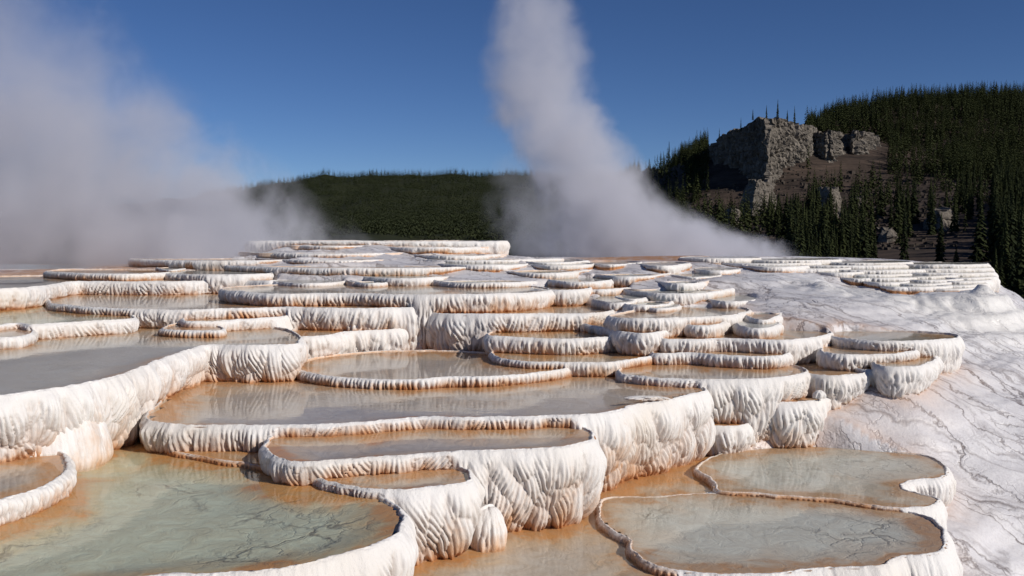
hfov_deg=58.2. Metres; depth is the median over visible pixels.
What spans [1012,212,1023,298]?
conifer tree
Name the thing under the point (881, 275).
terrace pool
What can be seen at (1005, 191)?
conifer tree
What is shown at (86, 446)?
travertine mound
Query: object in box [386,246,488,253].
terrace pool
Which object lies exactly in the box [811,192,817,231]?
conifer tree
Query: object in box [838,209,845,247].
conifer tree
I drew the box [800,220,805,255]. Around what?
conifer tree
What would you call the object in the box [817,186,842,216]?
rock outcrop
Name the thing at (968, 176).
conifer tree
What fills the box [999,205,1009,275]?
conifer tree
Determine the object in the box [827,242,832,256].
conifer tree
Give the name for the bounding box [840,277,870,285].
terrace pool
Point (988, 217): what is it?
conifer tree
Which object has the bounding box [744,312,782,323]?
terrace pool
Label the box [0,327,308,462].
terrace pool
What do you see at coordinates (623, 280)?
terrace pool
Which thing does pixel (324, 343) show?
terrace pool
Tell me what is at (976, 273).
terrace pool
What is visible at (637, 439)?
terrace pool
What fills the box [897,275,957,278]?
terrace pool
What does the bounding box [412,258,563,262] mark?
terrace pool
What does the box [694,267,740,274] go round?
terrace pool
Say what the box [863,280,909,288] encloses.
terrace pool
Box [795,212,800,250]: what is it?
conifer tree
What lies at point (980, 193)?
conifer tree
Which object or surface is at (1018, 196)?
conifer tree
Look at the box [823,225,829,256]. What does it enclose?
conifer tree
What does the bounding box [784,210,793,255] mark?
conifer tree
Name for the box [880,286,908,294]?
terrace pool
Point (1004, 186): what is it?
conifer tree
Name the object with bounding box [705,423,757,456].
terrace pool
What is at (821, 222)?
conifer tree
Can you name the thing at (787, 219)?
conifer tree
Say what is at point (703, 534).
terrace pool
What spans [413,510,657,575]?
terrace pool
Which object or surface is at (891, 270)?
terrace pool
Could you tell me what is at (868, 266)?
terrace pool
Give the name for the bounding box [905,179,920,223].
conifer tree
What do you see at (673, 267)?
terrace pool
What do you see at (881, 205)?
conifer tree
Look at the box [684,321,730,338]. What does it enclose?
terrace pool
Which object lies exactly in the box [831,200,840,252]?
conifer tree
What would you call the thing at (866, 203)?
conifer tree
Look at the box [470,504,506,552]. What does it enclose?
travertine mound
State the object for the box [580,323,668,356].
terrace pool
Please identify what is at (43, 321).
terrace pool
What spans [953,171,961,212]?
conifer tree
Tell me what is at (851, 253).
conifer tree
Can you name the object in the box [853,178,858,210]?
conifer tree
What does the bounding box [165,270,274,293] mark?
terrace pool
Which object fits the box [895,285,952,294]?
terrace pool
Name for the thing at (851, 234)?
conifer tree
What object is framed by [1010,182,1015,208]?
conifer tree
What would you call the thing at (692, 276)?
terrace pool
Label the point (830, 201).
conifer tree
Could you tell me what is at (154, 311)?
terrace pool
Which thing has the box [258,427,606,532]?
terrace pool
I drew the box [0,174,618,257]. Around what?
wooded ridge
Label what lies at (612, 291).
terrace pool
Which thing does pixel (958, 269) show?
terrace pool
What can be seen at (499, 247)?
terrace pool
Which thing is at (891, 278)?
terrace pool
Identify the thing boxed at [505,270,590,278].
terrace pool
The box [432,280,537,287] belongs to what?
terrace pool
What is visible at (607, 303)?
terrace pool
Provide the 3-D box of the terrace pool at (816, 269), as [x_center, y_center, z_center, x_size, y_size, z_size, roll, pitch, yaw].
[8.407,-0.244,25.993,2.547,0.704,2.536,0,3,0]
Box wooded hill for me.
[515,103,1023,293]
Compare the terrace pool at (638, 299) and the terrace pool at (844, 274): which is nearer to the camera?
the terrace pool at (638, 299)
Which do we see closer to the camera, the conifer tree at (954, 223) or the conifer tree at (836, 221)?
the conifer tree at (836, 221)
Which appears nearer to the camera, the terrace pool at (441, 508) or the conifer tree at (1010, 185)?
the terrace pool at (441, 508)
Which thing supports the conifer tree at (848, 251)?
on the wooded hill
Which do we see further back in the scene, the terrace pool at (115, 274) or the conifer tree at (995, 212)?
the conifer tree at (995, 212)
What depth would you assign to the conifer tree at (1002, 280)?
197.20 m
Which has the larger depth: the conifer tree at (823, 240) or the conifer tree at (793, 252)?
the conifer tree at (823, 240)
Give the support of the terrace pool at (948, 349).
on the travertine ground at (964, 422)
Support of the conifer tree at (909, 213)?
on the wooded hill
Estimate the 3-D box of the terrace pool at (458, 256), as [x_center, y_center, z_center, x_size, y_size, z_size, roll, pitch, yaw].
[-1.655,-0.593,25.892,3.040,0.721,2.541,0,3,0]
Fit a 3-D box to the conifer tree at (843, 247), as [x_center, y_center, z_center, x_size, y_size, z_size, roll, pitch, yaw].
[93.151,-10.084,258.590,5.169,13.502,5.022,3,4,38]
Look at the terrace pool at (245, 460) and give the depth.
10.37 m
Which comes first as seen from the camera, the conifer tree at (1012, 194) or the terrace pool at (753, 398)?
the terrace pool at (753, 398)
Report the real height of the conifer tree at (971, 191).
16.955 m
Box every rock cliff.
[702,117,817,185]
[813,129,847,162]
[845,130,880,154]
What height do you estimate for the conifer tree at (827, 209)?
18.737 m
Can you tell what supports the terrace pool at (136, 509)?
on the travertine ground at (964, 422)
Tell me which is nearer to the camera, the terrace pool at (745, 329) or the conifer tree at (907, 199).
the terrace pool at (745, 329)
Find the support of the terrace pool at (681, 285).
on the travertine ground at (964, 422)
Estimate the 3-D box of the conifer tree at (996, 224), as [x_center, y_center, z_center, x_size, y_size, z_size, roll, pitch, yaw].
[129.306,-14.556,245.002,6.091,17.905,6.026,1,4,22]
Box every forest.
[196,166,623,245]
[548,80,1023,282]
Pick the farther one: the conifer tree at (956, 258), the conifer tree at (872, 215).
the conifer tree at (872, 215)
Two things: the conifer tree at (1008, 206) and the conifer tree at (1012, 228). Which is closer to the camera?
the conifer tree at (1012, 228)
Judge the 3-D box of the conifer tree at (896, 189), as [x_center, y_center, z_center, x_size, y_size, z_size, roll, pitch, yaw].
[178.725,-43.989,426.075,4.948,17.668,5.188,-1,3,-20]
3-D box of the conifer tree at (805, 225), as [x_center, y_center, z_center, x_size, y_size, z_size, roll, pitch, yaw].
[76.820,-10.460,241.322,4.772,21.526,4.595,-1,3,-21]
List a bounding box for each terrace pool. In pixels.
[0,264,101,271]
[0,275,278,309]
[0,305,139,339]
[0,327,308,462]
[0,329,38,349]
[0,436,418,575]
[0,451,76,525]
[43,269,169,280]
[45,293,422,344]
[128,258,281,269]
[139,376,715,492]
[156,267,185,271]
[158,323,226,337]
[164,451,262,471]
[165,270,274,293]
[178,315,293,331]
[218,284,555,349]
[223,265,465,275]
[238,252,403,258]
[244,240,509,254]
[255,258,396,263]
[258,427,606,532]
[272,280,345,285]
[286,245,362,249]
[292,328,425,357]
[296,350,572,389]
[312,467,484,567]
[343,325,362,330]
[346,280,389,286]
[362,275,448,285]
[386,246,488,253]
[411,253,506,259]
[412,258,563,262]
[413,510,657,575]
[425,304,614,351]
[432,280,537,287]
[438,263,527,272]
[482,331,615,355]
[488,351,653,376]
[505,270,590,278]
[524,259,589,263]
[528,263,593,270]
[532,286,592,306]
[548,278,613,288]
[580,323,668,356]
[590,261,641,270]
[590,295,636,310]
[593,286,629,295]
[594,273,670,286]
[595,493,962,575]
[600,456,712,499]
[603,306,752,337]
[615,295,648,302]
[615,364,810,446]
[622,301,673,311]
[623,288,734,305]
[636,261,691,273]
[645,303,681,312]
[649,351,793,368]
[655,280,708,290]
[659,330,833,364]
[671,273,721,279]
[679,256,760,263]
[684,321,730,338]
[692,447,956,557]
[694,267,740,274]
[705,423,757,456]
[707,295,756,308]
[721,262,821,267]
[732,320,783,338]
[743,265,809,272]
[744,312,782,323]
[751,258,841,264]
[769,397,831,448]
[786,361,870,409]
[805,267,850,272]
[809,264,908,268]
[816,346,919,371]
[817,271,863,277]
[830,260,913,264]
[830,330,964,373]
[839,268,925,273]
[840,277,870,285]
[853,273,911,276]
[855,367,875,387]
[861,276,917,280]
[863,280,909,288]
[871,356,944,398]
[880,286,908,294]
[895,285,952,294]
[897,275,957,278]
[900,282,951,285]
[905,267,994,271]
[906,262,990,267]
[909,278,963,281]
[911,271,998,277]
[935,287,974,291]
[942,283,990,288]
[945,276,1000,291]
[947,279,995,290]
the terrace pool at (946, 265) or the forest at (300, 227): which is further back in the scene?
the forest at (300, 227)
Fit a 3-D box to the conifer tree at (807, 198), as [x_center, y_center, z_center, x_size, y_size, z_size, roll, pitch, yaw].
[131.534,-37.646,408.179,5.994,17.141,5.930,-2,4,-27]
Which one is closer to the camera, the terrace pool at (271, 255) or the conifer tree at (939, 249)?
the terrace pool at (271, 255)
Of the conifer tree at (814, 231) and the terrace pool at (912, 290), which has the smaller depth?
the terrace pool at (912, 290)
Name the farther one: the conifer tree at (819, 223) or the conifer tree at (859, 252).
the conifer tree at (819, 223)
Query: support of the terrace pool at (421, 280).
on the travertine ground at (964, 422)
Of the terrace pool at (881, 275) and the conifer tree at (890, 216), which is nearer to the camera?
the terrace pool at (881, 275)
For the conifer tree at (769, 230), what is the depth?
368.64 m
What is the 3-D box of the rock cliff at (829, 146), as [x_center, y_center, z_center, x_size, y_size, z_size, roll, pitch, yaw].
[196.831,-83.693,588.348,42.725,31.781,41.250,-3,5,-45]
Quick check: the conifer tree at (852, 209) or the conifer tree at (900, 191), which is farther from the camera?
the conifer tree at (900, 191)
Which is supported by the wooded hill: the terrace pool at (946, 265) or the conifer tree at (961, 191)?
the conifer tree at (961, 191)
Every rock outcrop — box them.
[640,167,670,182]
[725,207,739,226]
[740,179,778,215]
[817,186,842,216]
[876,227,896,242]
[923,207,959,230]
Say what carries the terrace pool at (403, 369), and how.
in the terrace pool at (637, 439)
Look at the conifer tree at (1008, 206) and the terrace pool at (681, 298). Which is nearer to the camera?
the terrace pool at (681, 298)
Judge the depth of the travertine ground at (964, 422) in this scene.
15.93 m
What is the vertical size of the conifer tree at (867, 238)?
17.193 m
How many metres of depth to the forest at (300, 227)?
1366.53 m
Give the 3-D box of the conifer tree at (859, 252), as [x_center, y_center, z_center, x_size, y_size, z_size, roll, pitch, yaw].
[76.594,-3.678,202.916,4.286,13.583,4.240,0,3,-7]
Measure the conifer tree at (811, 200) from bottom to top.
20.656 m
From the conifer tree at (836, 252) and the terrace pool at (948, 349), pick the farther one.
the conifer tree at (836, 252)
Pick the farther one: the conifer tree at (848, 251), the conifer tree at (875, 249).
the conifer tree at (875, 249)
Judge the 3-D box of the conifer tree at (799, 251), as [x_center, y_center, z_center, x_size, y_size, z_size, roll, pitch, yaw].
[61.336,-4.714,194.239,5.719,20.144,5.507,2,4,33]
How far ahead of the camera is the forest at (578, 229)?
566.49 m
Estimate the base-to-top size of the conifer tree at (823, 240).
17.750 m
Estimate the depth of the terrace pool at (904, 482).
11.98 m
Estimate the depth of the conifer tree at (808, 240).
239.46 m
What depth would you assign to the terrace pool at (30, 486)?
8.81 m
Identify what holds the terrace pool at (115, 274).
on the travertine ground at (964, 422)
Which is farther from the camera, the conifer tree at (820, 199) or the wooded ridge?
the wooded ridge
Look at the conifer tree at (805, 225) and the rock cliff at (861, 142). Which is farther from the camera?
the rock cliff at (861, 142)
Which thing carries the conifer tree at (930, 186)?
on the wooded hill
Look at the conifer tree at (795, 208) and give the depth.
328.68 m
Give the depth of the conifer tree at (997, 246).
210.78 m
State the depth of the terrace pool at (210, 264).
24.24 m
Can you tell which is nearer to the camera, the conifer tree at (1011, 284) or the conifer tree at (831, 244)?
the conifer tree at (1011, 284)
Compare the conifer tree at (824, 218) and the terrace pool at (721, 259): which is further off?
the conifer tree at (824, 218)
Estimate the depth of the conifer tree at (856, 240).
257.74 m
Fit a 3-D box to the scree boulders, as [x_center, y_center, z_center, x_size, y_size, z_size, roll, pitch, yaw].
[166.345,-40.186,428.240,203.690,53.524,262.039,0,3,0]
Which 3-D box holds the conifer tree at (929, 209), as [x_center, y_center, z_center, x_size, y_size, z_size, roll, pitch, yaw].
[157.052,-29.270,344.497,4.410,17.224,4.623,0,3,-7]
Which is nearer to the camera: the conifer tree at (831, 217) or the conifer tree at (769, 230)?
the conifer tree at (831, 217)
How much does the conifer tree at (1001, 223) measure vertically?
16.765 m
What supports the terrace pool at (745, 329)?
on the travertine ground at (964, 422)
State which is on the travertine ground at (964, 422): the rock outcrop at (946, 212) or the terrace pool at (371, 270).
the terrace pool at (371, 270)
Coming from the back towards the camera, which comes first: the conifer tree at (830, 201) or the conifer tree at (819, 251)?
the conifer tree at (830, 201)
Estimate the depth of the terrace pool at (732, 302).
18.35 m
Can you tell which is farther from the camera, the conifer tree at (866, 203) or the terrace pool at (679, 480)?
the conifer tree at (866, 203)
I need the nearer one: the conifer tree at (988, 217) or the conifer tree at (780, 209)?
the conifer tree at (988, 217)
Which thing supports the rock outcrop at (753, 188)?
on the wooded hill
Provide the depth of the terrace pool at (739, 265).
25.77 m
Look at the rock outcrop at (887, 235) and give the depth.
331.15 m
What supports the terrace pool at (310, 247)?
on the travertine ground at (964, 422)
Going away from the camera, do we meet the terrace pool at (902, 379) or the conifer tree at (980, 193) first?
the terrace pool at (902, 379)
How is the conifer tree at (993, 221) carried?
on the wooded hill
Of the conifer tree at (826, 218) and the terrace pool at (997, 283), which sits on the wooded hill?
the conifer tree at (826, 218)
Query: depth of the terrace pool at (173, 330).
15.05 m
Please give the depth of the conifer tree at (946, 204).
360.30 m
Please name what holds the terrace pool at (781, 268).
on the travertine ground at (964, 422)
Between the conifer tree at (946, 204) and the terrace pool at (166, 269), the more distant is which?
the conifer tree at (946, 204)
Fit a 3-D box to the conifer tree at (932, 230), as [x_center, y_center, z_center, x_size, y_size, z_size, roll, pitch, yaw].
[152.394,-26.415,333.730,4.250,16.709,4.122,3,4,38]
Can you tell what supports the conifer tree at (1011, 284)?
on the wooded hill
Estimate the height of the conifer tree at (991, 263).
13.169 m
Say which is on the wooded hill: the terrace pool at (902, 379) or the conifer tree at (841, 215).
the conifer tree at (841, 215)
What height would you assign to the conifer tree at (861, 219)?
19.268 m
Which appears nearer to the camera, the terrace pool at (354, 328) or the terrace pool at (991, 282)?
the terrace pool at (354, 328)
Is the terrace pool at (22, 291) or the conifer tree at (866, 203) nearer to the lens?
the terrace pool at (22, 291)
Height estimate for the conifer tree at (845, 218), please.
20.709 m
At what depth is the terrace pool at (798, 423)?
13.46 m
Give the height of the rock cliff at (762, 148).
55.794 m
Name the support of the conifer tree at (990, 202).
on the wooded hill
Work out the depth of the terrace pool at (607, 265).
23.77 m
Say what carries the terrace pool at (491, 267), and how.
on the travertine ground at (964, 422)
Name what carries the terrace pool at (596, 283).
on the travertine ground at (964, 422)
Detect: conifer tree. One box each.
[667,147,670,166]
[765,195,773,236]
[770,192,773,222]
[772,193,782,226]
[773,198,781,234]
[775,213,781,241]
[781,193,789,236]
[782,195,792,246]
[783,193,800,243]
[783,200,793,253]
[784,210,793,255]
[789,213,797,255]
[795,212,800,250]
[795,219,806,255]
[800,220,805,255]
[801,202,806,226]
[803,208,807,250]
[805,184,809,216]
[805,207,813,254]
[806,224,810,256]
[807,185,815,218]
[808,232,813,256]
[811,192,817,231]
[812,190,820,227]
[812,211,816,240]
[813,232,819,256]
[815,208,821,239]
[817,202,829,235]
[817,206,825,249]
[818,188,821,209]
[818,236,821,256]
[819,204,830,246]
[821,221,826,256]
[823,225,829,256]
[826,182,835,219]
[826,198,829,223]
[826,227,835,256]
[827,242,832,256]
[828,188,833,228]
[829,203,833,237]
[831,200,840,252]
[833,223,836,247]
[835,237,838,256]
[837,200,849,249]
[837,229,847,256]
[838,202,842,232]
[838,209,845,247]
[846,209,851,239]
[846,240,849,256]
[849,188,855,232]
[849,220,854,256]
[849,221,854,255]
[849,238,852,257]
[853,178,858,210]
[853,207,859,257]
[856,215,873,257]
[857,242,862,257]
[858,190,868,233]
[858,205,864,239]
[860,182,869,216]
[862,222,872,257]
[867,199,877,238]
[868,222,877,257]
[872,230,878,258]
[875,182,886,216]
[887,195,893,227]
[890,187,903,232]
[893,177,899,207]
[894,209,902,244]
[897,179,902,210]
[898,205,909,259]
[901,186,907,221]
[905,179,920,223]
[905,184,910,215]
[906,196,914,237]
[926,188,933,227]
[926,195,937,234]
[927,178,932,207]
[933,213,946,261]
[943,183,949,207]
[949,199,959,231]
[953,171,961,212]
[953,246,959,261]
[959,174,963,205]
[961,178,966,213]
[965,163,970,196]
[966,180,974,215]
[966,182,972,219]
[967,196,991,261]
[971,162,978,196]
[976,165,984,210]
[985,169,998,219]
[986,186,997,240]
[987,175,995,219]
[987,176,1000,225]
[987,195,999,245]
[988,190,997,252]
[988,195,998,256]
[988,200,1000,260]
[990,241,1002,285]
[991,233,1000,259]
[993,207,1003,250]
[993,248,998,275]
[998,215,1010,286]
[998,228,1007,275]
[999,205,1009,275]
[999,257,1005,287]
[1002,173,1008,199]
[1002,182,1007,207]
[1002,190,1013,245]
[1002,196,1005,221]
[1005,179,1014,202]
[1005,244,1018,293]
[1006,192,1018,274]
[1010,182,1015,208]
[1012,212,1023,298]
[1013,165,1019,205]
[1014,193,1018,221]
[1015,180,1019,209]
[1015,194,1023,254]
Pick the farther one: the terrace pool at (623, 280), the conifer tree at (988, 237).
the conifer tree at (988, 237)
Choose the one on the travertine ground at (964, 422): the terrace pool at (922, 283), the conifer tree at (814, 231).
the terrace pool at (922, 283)
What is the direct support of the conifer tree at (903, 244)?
on the wooded hill
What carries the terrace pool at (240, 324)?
on the travertine ground at (964, 422)
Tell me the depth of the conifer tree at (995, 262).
181.78 m
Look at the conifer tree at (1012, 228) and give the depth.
208.18 m
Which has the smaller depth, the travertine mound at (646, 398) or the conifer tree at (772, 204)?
the travertine mound at (646, 398)
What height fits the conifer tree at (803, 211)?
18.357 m
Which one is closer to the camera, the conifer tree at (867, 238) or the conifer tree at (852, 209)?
the conifer tree at (867, 238)
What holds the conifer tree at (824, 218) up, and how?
on the wooded hill
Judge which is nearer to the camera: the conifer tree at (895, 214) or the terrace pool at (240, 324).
the terrace pool at (240, 324)
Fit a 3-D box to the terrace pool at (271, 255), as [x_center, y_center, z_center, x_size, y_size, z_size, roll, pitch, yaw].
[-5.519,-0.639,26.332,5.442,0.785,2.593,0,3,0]
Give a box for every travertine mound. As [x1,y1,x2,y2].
[30,420,113,471]
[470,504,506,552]
[624,396,669,400]
[812,390,825,398]
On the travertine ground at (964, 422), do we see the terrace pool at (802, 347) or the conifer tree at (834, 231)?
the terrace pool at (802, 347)
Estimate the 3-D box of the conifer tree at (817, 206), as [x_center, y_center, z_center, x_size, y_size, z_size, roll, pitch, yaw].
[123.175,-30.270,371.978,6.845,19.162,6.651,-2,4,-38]
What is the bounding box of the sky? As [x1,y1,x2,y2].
[0,0,1023,217]
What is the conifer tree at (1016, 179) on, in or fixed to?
on the wooded hill
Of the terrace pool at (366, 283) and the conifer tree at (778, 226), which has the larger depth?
the conifer tree at (778, 226)
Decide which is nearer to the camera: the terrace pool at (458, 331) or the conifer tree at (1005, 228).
the terrace pool at (458, 331)
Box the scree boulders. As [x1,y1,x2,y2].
[703,165,962,255]
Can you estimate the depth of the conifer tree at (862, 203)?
323.90 m
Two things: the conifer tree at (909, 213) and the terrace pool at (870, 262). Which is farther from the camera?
the conifer tree at (909, 213)
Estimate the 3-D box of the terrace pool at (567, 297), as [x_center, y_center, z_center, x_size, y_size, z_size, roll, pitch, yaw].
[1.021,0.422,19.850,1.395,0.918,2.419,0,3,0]
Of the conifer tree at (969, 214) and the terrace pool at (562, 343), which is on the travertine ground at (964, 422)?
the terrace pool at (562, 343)
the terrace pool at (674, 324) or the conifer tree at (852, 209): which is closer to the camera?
the terrace pool at (674, 324)
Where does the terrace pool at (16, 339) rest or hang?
on the travertine ground at (964, 422)
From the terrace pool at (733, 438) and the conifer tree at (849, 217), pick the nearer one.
the terrace pool at (733, 438)
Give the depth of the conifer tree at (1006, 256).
199.18 m
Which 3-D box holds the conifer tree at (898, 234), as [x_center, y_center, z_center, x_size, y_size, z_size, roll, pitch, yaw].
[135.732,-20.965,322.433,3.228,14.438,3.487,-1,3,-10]
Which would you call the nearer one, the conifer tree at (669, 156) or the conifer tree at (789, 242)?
the conifer tree at (789, 242)
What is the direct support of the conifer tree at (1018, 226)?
on the wooded hill
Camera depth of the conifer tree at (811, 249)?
233.62 m
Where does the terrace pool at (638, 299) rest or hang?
on the travertine ground at (964, 422)
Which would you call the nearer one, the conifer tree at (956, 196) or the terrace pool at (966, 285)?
the terrace pool at (966, 285)
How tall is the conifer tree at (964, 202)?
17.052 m
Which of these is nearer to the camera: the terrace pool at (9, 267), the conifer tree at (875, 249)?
the terrace pool at (9, 267)
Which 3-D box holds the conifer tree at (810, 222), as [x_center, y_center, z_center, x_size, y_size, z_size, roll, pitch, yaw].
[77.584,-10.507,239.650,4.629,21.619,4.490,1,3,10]
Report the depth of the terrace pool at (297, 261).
23.73 m
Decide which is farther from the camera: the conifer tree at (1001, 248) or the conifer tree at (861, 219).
the conifer tree at (861, 219)
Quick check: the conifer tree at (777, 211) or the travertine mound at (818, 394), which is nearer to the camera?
the travertine mound at (818, 394)
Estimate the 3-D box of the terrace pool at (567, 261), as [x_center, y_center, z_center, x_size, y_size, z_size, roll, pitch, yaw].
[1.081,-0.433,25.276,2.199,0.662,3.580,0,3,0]
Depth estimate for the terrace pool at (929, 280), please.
23.49 m
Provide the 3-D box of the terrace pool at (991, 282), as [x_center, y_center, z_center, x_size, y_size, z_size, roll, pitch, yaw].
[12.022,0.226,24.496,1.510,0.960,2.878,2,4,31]
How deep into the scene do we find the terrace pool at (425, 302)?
17.49 m
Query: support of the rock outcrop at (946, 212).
on the wooded hill
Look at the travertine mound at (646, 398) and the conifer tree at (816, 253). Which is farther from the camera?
the conifer tree at (816, 253)
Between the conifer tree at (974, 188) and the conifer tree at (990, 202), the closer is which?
the conifer tree at (990, 202)
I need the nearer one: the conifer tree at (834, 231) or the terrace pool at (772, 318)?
the terrace pool at (772, 318)
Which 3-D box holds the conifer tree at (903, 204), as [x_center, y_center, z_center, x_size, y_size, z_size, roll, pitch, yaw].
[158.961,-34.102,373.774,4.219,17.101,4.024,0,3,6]
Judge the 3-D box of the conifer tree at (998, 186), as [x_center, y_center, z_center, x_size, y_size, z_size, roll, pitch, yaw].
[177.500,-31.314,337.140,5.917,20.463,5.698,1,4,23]
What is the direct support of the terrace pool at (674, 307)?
on the travertine ground at (964, 422)
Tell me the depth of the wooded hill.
542.53 m
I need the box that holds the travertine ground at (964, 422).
[0,244,1023,575]
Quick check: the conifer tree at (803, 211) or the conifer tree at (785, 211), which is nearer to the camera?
the conifer tree at (803, 211)
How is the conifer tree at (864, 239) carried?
on the wooded hill
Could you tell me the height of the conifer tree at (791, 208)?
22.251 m
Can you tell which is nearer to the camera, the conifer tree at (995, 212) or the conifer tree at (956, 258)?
the conifer tree at (956, 258)
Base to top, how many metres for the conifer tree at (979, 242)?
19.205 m
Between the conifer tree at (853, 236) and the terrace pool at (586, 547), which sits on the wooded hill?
the conifer tree at (853, 236)
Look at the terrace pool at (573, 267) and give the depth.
22.93 m
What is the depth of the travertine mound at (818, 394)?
13.58 m
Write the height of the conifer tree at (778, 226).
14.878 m
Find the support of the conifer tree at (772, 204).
on the wooded hill
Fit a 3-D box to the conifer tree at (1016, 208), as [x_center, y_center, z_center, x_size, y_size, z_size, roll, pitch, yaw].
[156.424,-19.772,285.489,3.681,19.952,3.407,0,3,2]
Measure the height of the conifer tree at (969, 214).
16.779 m
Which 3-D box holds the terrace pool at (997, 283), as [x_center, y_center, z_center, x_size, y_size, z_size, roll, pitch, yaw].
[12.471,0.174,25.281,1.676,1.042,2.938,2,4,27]
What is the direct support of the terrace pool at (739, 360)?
on the travertine ground at (964, 422)
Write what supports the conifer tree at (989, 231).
on the wooded hill
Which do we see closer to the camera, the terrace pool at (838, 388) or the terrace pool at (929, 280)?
the terrace pool at (838, 388)
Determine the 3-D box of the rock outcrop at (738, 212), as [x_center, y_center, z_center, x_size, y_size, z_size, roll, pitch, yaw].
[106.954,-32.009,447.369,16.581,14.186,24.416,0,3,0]
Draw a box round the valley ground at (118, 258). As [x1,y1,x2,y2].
[0,249,224,263]
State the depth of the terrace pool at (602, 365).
14.67 m
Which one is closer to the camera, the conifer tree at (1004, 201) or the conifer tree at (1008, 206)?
the conifer tree at (1008, 206)
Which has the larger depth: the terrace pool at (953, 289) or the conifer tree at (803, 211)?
the conifer tree at (803, 211)
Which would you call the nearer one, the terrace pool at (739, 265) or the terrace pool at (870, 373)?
the terrace pool at (870, 373)
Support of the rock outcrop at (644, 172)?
on the wooded hill
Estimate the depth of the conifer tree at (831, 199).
376.01 m
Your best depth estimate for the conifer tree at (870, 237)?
264.13 m
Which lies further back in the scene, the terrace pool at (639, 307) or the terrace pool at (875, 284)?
the terrace pool at (875, 284)
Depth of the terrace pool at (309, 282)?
20.61 m
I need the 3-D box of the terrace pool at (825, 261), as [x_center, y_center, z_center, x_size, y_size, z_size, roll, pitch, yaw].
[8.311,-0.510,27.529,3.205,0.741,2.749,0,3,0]
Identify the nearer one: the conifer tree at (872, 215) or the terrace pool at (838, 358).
the terrace pool at (838, 358)
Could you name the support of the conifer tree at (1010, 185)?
on the wooded hill

